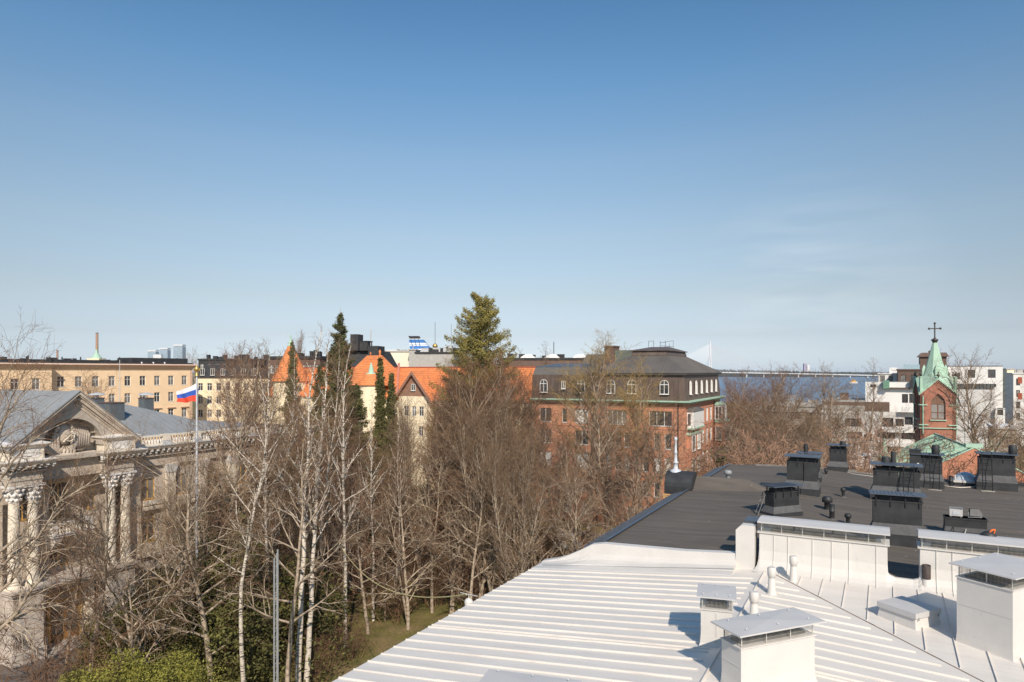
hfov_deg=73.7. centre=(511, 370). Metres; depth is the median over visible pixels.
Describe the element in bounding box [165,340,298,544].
bare tree
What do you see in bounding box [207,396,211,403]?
window
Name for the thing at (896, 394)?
white apartment block
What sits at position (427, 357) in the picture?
apartment building
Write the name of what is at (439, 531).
evergreen shrub
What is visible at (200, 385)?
window
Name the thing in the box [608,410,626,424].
window
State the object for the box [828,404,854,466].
bare tree
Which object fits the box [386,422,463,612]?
bare tree
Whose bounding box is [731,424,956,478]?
bare shrub
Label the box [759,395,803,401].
building
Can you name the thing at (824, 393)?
bare tree
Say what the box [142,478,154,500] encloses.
window
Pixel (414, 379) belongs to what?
tiled building
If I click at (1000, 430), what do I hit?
house
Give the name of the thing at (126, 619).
bare tree
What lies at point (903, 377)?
window
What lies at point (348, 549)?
bare tree
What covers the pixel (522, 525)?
bare tree
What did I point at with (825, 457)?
bare shrub
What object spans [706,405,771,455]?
bare tree
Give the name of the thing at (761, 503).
ladder
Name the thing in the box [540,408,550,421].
window
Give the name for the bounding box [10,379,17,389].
window
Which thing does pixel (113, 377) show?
window
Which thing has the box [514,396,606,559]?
bare tree
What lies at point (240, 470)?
window
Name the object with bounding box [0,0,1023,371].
sky
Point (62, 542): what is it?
window
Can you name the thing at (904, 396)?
window
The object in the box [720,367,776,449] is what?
bare tree
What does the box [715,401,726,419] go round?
oriel window
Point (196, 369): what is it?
flagpole
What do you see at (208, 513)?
bare tree
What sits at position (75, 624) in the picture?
door
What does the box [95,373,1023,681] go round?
ground
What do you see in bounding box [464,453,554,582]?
bare tree
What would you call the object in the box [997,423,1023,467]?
bare tree
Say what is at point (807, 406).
building
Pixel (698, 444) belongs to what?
window
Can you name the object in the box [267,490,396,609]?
bare shrub
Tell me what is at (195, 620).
bare shrub
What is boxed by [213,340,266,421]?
bare tree
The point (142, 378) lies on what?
window
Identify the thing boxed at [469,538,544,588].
bare shrub
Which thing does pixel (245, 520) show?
bare tree
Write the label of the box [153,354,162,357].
office block
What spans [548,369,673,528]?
bare tree
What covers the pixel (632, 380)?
window
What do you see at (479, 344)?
fir tree
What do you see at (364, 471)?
bare tree
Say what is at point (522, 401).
bare tree
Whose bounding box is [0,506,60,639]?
bare tree
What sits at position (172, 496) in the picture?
bare tree
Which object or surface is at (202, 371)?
window
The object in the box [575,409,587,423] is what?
window
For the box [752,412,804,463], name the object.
bare tree
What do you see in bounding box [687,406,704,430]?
oriel window
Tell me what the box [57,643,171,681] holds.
evergreen shrub
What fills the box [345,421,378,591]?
birch tree
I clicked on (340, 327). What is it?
spruce tree
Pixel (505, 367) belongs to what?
bare tree
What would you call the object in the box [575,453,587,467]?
window
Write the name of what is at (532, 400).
bare tree
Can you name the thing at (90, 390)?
bare tree
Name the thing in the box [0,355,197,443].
apartment building
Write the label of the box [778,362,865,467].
bare tree
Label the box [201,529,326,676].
bare shrub
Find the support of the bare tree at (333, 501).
on the forecourt
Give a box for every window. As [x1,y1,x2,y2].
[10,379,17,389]
[20,494,26,521]
[32,378,39,389]
[49,481,67,518]
[49,536,67,566]
[57,376,63,386]
[75,376,81,386]
[83,481,94,509]
[92,376,98,386]
[109,376,114,385]
[109,394,114,401]
[125,376,129,385]
[125,393,129,402]
[140,376,145,385]
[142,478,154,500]
[142,514,154,542]
[145,569,157,594]
[154,376,159,384]
[154,392,159,401]
[168,376,172,384]
[168,392,172,400]
[176,473,185,494]
[176,507,185,533]
[182,376,186,384]
[182,408,186,416]
[198,383,202,390]
[198,396,202,403]
[200,369,204,374]
[207,383,211,390]
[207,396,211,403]
[238,464,245,482]
[411,384,415,390]
[412,406,415,415]
[419,406,423,415]
[539,379,547,392]
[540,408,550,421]
[562,408,566,422]
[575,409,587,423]
[575,430,587,444]
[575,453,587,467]
[606,381,614,393]
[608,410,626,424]
[628,380,635,393]
[643,457,648,471]
[649,411,671,426]
[659,380,668,394]
[665,434,670,449]
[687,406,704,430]
[687,429,702,474]
[689,381,692,394]
[692,435,695,451]
[695,380,697,393]
[697,433,700,448]
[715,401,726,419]
[715,419,729,465]
[716,426,721,440]
[845,418,859,426]
[882,418,892,426]
[888,375,892,381]
[895,419,903,425]
[901,375,905,381]
[901,433,914,439]
[902,394,907,402]
[905,417,912,424]
[909,394,914,402]
[988,369,995,377]
[997,408,1002,414]
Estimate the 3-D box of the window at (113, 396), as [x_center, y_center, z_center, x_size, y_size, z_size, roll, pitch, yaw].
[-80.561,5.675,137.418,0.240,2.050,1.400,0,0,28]
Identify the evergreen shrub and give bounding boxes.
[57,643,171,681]
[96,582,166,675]
[111,646,226,681]
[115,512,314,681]
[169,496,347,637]
[176,527,356,681]
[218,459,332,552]
[285,476,351,576]
[317,484,374,572]
[337,497,408,576]
[390,480,427,557]
[397,481,469,560]
[426,537,472,587]
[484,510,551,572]
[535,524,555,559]
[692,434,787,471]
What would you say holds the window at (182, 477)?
in the mansion
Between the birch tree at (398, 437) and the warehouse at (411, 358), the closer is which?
the birch tree at (398, 437)
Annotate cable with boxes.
[945,485,974,487]
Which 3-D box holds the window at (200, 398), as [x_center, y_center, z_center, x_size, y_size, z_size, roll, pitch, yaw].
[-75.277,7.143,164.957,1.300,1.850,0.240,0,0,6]
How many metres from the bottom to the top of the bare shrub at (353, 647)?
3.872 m
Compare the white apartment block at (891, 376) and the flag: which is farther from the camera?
the white apartment block at (891, 376)
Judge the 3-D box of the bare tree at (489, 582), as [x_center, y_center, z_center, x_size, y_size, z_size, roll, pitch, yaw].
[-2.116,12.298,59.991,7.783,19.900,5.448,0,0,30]
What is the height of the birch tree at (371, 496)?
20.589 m
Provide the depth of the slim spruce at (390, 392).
78.68 m
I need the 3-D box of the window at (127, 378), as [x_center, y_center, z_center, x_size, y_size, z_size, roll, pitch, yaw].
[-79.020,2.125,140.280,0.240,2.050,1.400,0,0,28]
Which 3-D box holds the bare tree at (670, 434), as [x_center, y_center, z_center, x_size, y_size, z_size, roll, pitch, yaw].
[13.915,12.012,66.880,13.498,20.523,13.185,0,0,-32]
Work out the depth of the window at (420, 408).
121.72 m
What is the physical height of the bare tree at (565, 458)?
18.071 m
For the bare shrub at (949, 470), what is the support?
on the ground
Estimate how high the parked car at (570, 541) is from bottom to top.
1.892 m
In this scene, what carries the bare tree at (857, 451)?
on the ground
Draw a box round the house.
[986,423,1017,458]
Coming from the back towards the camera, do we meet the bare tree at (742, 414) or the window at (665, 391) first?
the bare tree at (742, 414)
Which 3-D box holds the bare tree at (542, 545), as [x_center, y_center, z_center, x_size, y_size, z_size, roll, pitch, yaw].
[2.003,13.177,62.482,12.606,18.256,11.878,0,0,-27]
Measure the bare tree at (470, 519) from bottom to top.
21.869 m
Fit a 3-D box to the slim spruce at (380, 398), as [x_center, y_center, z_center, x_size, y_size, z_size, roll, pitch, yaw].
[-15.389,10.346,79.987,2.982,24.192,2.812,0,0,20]
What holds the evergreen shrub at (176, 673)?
on the ground
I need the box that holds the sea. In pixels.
[192,372,886,402]
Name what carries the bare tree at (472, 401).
on the ground
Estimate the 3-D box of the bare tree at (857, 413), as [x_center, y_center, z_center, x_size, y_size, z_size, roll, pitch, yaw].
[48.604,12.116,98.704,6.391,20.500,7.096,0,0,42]
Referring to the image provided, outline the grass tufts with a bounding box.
[196,540,571,681]
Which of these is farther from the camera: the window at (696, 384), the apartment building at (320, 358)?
the apartment building at (320, 358)
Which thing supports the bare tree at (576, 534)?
on the ground
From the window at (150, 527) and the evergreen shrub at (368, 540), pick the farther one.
the evergreen shrub at (368, 540)
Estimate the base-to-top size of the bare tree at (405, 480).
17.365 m
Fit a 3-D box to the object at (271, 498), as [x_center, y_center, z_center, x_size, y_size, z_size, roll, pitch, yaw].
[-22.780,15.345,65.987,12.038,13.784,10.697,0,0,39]
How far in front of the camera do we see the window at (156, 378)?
146.11 m
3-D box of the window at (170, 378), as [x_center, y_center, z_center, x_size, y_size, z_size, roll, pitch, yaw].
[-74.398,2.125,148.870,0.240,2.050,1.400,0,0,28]
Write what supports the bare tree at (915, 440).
on the ground
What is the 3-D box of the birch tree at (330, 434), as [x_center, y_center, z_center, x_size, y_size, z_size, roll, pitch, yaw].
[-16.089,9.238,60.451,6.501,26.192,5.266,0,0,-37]
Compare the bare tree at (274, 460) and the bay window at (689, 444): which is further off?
the bay window at (689, 444)
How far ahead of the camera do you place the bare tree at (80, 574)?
45.70 m
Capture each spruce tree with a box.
[278,340,306,472]
[302,363,327,462]
[304,312,384,556]
[351,383,375,476]
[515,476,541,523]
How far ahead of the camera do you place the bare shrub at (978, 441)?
86.09 m
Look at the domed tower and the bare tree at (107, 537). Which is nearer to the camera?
the bare tree at (107, 537)
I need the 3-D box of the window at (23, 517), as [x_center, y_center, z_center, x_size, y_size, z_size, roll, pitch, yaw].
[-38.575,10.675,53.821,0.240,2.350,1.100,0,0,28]
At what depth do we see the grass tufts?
59.97 m
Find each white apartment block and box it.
[821,380,914,468]
[877,368,896,381]
[947,366,1004,451]
[1004,369,1023,448]
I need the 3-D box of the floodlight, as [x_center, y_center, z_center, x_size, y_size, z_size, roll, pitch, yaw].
[17.414,5.377,25.689,0.476,0.328,0.200,0,0,11]
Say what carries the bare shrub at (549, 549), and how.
on the ground
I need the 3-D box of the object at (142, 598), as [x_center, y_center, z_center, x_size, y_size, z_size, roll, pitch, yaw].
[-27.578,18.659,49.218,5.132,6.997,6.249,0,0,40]
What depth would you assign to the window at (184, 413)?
151.89 m
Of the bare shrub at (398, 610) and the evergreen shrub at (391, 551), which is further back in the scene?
the evergreen shrub at (391, 551)
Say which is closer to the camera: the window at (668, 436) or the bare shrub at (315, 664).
the bare shrub at (315, 664)
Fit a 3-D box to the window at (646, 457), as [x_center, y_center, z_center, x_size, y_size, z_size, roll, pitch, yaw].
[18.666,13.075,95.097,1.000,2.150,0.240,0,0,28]
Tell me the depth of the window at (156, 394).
146.09 m
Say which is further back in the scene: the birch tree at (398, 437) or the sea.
the sea
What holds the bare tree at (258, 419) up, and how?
on the forecourt
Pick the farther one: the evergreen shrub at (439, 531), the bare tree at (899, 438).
the bare tree at (899, 438)
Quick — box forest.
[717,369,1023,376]
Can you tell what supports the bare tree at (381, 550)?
on the ground
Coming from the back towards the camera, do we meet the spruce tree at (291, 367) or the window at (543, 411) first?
the window at (543, 411)
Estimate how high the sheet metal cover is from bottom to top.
1.100 m
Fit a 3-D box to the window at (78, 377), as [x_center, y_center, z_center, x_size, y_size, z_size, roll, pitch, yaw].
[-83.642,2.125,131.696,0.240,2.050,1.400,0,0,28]
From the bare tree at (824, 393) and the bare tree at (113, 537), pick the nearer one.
the bare tree at (113, 537)
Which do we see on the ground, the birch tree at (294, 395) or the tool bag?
the birch tree at (294, 395)
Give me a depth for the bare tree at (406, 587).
58.06 m
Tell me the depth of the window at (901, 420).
150.82 m
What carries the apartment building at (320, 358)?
on the ground
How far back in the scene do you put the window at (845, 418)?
155.30 m
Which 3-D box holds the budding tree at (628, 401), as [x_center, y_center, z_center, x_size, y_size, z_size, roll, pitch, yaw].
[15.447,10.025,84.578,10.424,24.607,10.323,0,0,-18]
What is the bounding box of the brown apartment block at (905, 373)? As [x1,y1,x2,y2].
[896,348,948,381]
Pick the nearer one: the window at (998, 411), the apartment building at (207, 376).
the window at (998, 411)
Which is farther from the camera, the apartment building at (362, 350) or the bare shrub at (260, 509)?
the apartment building at (362, 350)
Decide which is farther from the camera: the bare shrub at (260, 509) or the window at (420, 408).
the window at (420, 408)
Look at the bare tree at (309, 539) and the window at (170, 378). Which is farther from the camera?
the window at (170, 378)
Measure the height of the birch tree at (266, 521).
22.707 m
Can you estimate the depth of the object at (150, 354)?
3300.00 m
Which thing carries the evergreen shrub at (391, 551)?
on the ground
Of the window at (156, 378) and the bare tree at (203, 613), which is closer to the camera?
the bare tree at (203, 613)
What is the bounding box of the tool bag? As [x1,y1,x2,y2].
[980,529,996,536]
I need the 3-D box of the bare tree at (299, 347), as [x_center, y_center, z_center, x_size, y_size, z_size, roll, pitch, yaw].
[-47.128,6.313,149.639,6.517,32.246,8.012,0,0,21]
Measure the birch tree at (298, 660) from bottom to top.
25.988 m
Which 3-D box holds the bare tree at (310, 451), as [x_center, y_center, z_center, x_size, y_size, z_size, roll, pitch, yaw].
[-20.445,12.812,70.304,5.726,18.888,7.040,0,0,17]
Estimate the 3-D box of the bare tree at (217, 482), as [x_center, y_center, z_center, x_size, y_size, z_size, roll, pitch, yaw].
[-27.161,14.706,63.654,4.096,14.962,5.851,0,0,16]
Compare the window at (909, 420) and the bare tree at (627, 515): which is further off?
the window at (909, 420)
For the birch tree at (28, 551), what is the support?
on the ground
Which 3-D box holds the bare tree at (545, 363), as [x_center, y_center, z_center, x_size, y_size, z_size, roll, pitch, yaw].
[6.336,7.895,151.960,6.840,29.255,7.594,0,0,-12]
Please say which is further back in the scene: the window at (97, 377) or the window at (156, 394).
the window at (156, 394)
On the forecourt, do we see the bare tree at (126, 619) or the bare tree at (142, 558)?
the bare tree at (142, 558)
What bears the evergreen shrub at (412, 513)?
on the ground
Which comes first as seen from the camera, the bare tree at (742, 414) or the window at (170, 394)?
the bare tree at (742, 414)
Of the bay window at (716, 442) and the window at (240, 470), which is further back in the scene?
the bay window at (716, 442)
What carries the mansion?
on the ground
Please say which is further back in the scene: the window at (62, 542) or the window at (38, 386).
the window at (38, 386)
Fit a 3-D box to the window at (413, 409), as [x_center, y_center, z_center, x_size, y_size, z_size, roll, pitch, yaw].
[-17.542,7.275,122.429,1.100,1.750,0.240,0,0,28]
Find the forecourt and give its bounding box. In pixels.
[0,552,425,681]
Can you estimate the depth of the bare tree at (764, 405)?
97.75 m
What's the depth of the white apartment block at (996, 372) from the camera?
145.61 m
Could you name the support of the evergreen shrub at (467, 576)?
on the ground
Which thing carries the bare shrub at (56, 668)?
on the ground
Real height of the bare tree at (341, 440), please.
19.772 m
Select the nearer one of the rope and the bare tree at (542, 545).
the rope
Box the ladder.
[755,493,765,513]
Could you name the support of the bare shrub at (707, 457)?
on the ground
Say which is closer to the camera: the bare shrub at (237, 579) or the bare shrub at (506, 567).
the bare shrub at (237, 579)
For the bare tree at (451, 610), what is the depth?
60.79 m
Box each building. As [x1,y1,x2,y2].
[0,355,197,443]
[194,360,267,440]
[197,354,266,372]
[266,350,326,388]
[267,334,535,494]
[327,330,397,366]
[332,515,1023,681]
[414,345,460,366]
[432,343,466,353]
[502,342,585,365]
[530,341,729,523]
[584,437,1023,578]
[747,400,821,453]
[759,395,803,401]
[1003,368,1015,407]
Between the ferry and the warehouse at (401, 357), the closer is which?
the warehouse at (401, 357)
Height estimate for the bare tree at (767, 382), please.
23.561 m
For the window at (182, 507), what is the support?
in the mansion
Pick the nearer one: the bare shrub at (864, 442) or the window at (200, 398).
the bare shrub at (864, 442)
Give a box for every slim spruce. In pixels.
[371,356,386,556]
[382,371,400,560]
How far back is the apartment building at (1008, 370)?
203.90 m
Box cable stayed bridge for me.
[689,341,876,377]
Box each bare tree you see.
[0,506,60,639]
[1,401,203,678]
[8,432,245,681]
[32,471,166,614]
[44,452,111,681]
[63,365,153,444]
[102,403,288,681]
[120,439,257,659]
[125,470,159,588]
[153,469,191,592]
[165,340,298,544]
[174,457,223,641]
[178,347,205,401]
[188,396,383,681]
[193,453,242,544]
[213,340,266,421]
[228,373,305,484]
[248,421,309,522]
[261,429,319,553]
[277,466,333,646]
[282,387,314,479]
[293,407,332,537]
[295,329,304,355]
[296,449,360,574]
[311,394,372,560]
[318,461,369,612]
[318,465,417,634]
[323,427,414,594]
[325,416,358,586]
[335,426,478,629]
[364,452,401,620]
[365,418,432,570]
[372,385,451,592]
[373,418,422,477]
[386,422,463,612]
[395,457,503,613]
[408,365,470,581]
[409,354,526,599]
[410,381,446,488]
[419,354,512,598]
[428,416,522,600]
[432,378,539,597]
[436,344,541,588]
[447,398,521,591]
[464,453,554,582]
[469,422,562,588]
[480,356,561,575]
[488,413,608,581]
[502,365,569,568]
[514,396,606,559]
[532,417,630,556]
[536,343,553,365]
[540,448,623,556]
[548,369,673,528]
[556,463,662,553]
[575,397,632,531]
[579,420,681,547]
[587,395,722,529]
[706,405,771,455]
[710,378,784,452]
[717,377,832,465]
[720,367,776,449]
[721,383,862,462]
[726,391,767,449]
[726,408,803,465]
[728,367,799,447]
[730,361,837,463]
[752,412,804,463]
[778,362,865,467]
[783,405,843,467]
[786,362,867,451]
[790,388,871,461]
[826,429,880,471]
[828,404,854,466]
[838,384,875,468]
[847,357,885,471]
[851,398,949,472]
[853,399,903,470]
[861,394,902,471]
[874,421,932,461]
[920,344,1023,464]
[976,372,1023,473]
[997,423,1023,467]
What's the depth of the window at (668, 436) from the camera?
93.74 m
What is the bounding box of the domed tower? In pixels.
[87,347,105,359]
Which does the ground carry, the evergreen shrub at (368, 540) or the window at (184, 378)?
the evergreen shrub at (368, 540)
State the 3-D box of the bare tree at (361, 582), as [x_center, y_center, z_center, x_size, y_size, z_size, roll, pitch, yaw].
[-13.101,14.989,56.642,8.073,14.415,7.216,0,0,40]
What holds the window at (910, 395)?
in the white apartment block at (896, 394)
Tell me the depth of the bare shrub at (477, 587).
61.02 m
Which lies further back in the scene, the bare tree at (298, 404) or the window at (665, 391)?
the window at (665, 391)
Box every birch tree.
[0,306,151,678]
[0,365,91,395]
[203,338,315,681]
[217,368,299,645]
[262,339,322,572]
[267,322,347,681]
[290,329,361,588]
[310,338,380,646]
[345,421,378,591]
[347,393,394,620]
[379,402,414,592]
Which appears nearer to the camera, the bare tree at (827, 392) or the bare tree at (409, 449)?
the bare tree at (409, 449)
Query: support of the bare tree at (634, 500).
on the ground
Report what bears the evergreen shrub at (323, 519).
on the forecourt
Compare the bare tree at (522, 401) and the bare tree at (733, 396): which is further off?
the bare tree at (733, 396)
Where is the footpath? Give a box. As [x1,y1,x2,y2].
[348,562,410,579]
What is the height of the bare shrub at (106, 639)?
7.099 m
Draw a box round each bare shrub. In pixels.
[0,568,151,681]
[61,594,157,681]
[97,582,203,677]
[173,580,217,663]
[190,465,362,579]
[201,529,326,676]
[208,522,362,669]
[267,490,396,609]
[280,627,354,681]
[319,609,374,661]
[347,549,424,624]
[391,531,470,607]
[436,547,504,606]
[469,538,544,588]
[524,532,568,567]
[654,438,872,475]
[672,409,923,475]
[694,422,872,472]
[723,439,898,472]
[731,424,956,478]
[888,418,1023,482]
[940,451,1023,481]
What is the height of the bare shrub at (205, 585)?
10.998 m
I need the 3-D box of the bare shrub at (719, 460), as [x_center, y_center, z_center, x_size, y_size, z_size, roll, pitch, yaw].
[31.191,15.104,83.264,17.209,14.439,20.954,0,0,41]
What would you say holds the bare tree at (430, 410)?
on the ground
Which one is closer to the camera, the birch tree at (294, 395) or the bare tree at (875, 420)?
the birch tree at (294, 395)
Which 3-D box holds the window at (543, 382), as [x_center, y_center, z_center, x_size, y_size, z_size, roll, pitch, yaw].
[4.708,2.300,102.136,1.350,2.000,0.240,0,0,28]
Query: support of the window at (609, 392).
in the brick building at (686, 378)
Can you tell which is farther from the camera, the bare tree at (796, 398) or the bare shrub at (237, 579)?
the bare tree at (796, 398)
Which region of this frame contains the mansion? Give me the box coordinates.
[0,389,291,668]
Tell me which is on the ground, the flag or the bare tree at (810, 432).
the bare tree at (810, 432)
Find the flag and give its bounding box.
[176,384,198,402]
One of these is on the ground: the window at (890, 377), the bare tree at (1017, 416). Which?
the bare tree at (1017, 416)
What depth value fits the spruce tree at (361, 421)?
81.75 m
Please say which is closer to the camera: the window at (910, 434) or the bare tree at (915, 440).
the bare tree at (915, 440)
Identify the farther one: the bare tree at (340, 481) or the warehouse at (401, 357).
the warehouse at (401, 357)
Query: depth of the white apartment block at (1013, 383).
189.98 m
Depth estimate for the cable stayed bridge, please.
2607.45 m
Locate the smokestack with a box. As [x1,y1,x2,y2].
[96,333,98,353]
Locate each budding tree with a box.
[542,329,666,543]
[600,353,685,513]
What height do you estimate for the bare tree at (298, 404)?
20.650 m
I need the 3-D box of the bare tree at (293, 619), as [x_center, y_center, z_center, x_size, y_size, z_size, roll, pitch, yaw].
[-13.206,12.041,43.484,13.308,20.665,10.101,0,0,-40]
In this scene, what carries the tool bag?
on the white roofed building at (800, 605)
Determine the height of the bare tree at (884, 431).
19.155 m
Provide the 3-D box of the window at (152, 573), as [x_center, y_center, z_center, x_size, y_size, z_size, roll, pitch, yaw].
[-32.632,19.225,61.694,0.240,2.450,1.400,0,0,28]
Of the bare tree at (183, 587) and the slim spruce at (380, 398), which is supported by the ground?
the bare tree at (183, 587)
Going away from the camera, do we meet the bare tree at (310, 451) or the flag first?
the flag
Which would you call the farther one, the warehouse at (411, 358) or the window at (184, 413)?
the warehouse at (411, 358)
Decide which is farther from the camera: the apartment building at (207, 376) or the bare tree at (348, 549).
the apartment building at (207, 376)
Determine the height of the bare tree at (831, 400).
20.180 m
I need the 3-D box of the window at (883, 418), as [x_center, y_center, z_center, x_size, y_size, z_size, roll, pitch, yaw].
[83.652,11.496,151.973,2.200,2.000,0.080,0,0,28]
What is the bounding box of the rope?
[341,547,466,597]
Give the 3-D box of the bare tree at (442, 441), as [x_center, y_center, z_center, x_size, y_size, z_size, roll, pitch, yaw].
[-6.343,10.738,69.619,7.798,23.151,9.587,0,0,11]
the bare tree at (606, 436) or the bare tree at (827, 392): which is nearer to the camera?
the bare tree at (606, 436)
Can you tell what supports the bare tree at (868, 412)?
on the ground
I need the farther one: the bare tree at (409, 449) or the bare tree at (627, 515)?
the bare tree at (409, 449)
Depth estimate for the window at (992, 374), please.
146.53 m
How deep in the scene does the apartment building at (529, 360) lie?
169.24 m
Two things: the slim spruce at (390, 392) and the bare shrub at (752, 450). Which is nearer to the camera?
the bare shrub at (752, 450)
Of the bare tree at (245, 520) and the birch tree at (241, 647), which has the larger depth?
the bare tree at (245, 520)
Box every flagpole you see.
[119,357,119,401]
[193,365,201,656]
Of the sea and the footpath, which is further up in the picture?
the sea
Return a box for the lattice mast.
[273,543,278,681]
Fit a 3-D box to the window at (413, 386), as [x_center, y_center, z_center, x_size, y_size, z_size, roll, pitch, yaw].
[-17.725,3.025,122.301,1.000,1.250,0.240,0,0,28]
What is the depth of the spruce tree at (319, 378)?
91.66 m
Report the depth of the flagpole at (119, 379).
91.95 m
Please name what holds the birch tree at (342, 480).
on the ground
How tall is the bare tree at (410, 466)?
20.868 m
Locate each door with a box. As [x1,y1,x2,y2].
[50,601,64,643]
[65,599,77,638]
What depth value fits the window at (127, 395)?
140.34 m
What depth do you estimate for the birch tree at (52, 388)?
87.99 m
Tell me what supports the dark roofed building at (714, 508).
on the ground
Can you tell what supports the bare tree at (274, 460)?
on the forecourt
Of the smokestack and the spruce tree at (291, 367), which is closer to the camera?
the spruce tree at (291, 367)
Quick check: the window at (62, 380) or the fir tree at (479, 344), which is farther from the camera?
the window at (62, 380)
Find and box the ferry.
[386,336,472,356]
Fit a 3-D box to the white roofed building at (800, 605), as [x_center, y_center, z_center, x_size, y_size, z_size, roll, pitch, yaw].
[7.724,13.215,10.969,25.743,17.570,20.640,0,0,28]
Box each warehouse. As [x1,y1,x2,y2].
[386,349,408,366]
[408,349,420,366]
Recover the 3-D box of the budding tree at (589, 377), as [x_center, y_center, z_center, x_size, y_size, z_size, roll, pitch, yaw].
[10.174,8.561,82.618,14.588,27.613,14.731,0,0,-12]
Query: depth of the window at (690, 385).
94.43 m
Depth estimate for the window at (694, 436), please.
94.29 m
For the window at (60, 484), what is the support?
in the mansion
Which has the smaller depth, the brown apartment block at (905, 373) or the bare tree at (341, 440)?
the bare tree at (341, 440)
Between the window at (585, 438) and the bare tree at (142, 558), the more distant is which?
the window at (585, 438)
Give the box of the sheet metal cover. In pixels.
[744,516,834,545]
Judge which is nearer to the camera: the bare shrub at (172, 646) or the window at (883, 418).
the bare shrub at (172, 646)
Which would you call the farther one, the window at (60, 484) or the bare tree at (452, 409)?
the bare tree at (452, 409)
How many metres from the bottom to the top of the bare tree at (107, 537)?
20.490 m
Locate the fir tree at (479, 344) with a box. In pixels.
[420,292,542,566]
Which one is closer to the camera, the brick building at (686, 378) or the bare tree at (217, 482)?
the bare tree at (217, 482)
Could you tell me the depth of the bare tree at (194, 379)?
301.30 m
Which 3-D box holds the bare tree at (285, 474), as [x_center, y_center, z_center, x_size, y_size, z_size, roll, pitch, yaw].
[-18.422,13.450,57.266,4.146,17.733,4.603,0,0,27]
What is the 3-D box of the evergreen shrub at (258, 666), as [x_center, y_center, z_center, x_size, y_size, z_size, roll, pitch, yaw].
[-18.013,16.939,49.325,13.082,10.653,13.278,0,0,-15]
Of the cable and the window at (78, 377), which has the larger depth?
the window at (78, 377)
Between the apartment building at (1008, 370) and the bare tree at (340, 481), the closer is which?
the bare tree at (340, 481)
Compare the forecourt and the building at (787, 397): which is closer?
the forecourt
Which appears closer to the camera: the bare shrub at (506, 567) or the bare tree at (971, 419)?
the bare shrub at (506, 567)
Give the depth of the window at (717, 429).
108.00 m
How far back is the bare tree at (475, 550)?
58.20 m
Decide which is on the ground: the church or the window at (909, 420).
the church
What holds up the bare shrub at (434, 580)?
on the ground
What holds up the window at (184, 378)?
in the apartment building at (163, 380)
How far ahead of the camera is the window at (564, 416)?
101.06 m
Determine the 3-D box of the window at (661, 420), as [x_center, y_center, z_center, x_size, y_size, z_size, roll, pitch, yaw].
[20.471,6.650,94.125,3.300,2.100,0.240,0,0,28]
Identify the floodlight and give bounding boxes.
[968,508,981,517]
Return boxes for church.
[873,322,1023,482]

